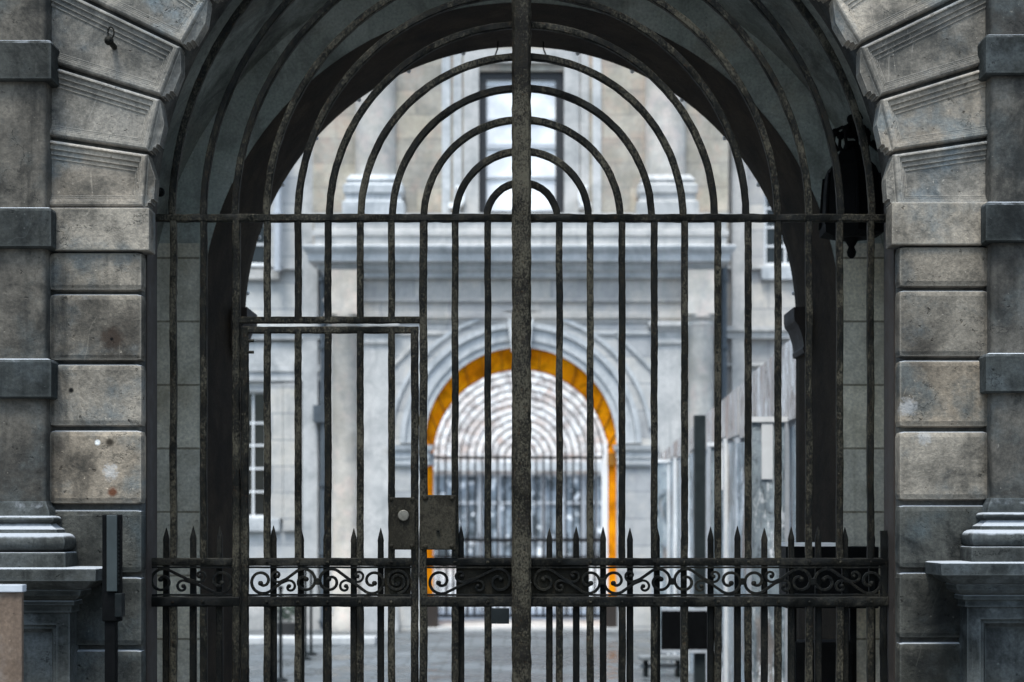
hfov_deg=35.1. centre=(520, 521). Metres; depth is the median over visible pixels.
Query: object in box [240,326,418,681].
wicket door
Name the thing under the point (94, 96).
stone gatehouse
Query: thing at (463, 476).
window
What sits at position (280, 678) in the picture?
courtyard pole
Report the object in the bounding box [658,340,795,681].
glass pavilion
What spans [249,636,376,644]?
kerb
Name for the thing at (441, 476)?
window
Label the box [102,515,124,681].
entry reader post
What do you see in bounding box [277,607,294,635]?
potted shrub
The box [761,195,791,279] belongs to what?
window
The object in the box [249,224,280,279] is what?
window
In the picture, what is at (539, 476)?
window
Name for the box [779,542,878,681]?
steel cabinet
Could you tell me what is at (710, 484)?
glass screen
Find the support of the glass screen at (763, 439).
on the courtyard paving
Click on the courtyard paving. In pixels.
(439, 656)
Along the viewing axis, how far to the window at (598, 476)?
64.22 m
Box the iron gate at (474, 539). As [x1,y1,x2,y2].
[433,375,602,617]
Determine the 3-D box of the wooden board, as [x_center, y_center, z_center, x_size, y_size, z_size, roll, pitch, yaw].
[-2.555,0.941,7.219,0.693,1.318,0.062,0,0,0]
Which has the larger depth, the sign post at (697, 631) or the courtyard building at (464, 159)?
the courtyard building at (464, 159)
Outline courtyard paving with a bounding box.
[249,630,692,681]
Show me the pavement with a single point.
(539, 610)
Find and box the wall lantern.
[818,113,883,258]
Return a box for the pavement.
[433,577,599,619]
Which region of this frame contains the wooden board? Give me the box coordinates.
[0,584,25,681]
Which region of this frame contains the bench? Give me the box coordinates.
[638,654,679,676]
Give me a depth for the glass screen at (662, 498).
26.99 m
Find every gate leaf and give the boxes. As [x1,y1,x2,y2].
[151,220,511,681]
[531,220,888,681]
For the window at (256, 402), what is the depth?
34.19 m
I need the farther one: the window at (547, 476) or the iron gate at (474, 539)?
the window at (547, 476)
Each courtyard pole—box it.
[277,585,287,681]
[304,571,311,659]
[307,570,316,654]
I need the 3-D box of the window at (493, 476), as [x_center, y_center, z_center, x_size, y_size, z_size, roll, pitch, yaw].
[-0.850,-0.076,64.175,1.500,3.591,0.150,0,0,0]
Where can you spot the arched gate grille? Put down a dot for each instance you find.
(713, 216)
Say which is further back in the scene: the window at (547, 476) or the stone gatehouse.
the window at (547, 476)
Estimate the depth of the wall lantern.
9.89 m
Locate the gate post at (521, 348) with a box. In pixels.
[511,0,531,681]
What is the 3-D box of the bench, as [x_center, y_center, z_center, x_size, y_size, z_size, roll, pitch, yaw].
[2.011,2.072,23.200,0.632,0.297,0.400,0,0,0]
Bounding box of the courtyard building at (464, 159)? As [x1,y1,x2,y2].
[246,47,794,631]
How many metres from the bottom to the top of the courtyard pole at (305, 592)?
1.514 m
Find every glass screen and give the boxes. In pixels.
[651,459,672,647]
[707,442,722,681]
[747,417,788,681]
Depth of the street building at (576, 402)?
64.00 m
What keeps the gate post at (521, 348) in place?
on the pavement
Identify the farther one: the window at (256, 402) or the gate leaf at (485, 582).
the window at (256, 402)
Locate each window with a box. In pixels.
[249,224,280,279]
[249,392,280,531]
[433,474,451,555]
[448,49,590,212]
[458,474,479,555]
[480,474,510,555]
[531,474,542,555]
[545,474,583,555]
[584,474,601,555]
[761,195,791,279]
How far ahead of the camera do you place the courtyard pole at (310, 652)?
26.98 m
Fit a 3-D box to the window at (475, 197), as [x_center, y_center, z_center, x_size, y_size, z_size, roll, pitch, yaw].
[-0.019,-8.003,33.440,2.917,3.459,0.480,0,0,0]
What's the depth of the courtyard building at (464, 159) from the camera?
33.07 m
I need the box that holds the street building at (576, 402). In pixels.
[433,371,605,576]
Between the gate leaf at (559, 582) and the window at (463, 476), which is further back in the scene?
the window at (463, 476)
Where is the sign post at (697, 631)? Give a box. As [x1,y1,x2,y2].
[661,415,706,681]
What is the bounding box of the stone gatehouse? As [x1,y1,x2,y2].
[0,0,1023,681]
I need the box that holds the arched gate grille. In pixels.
[155,0,885,222]

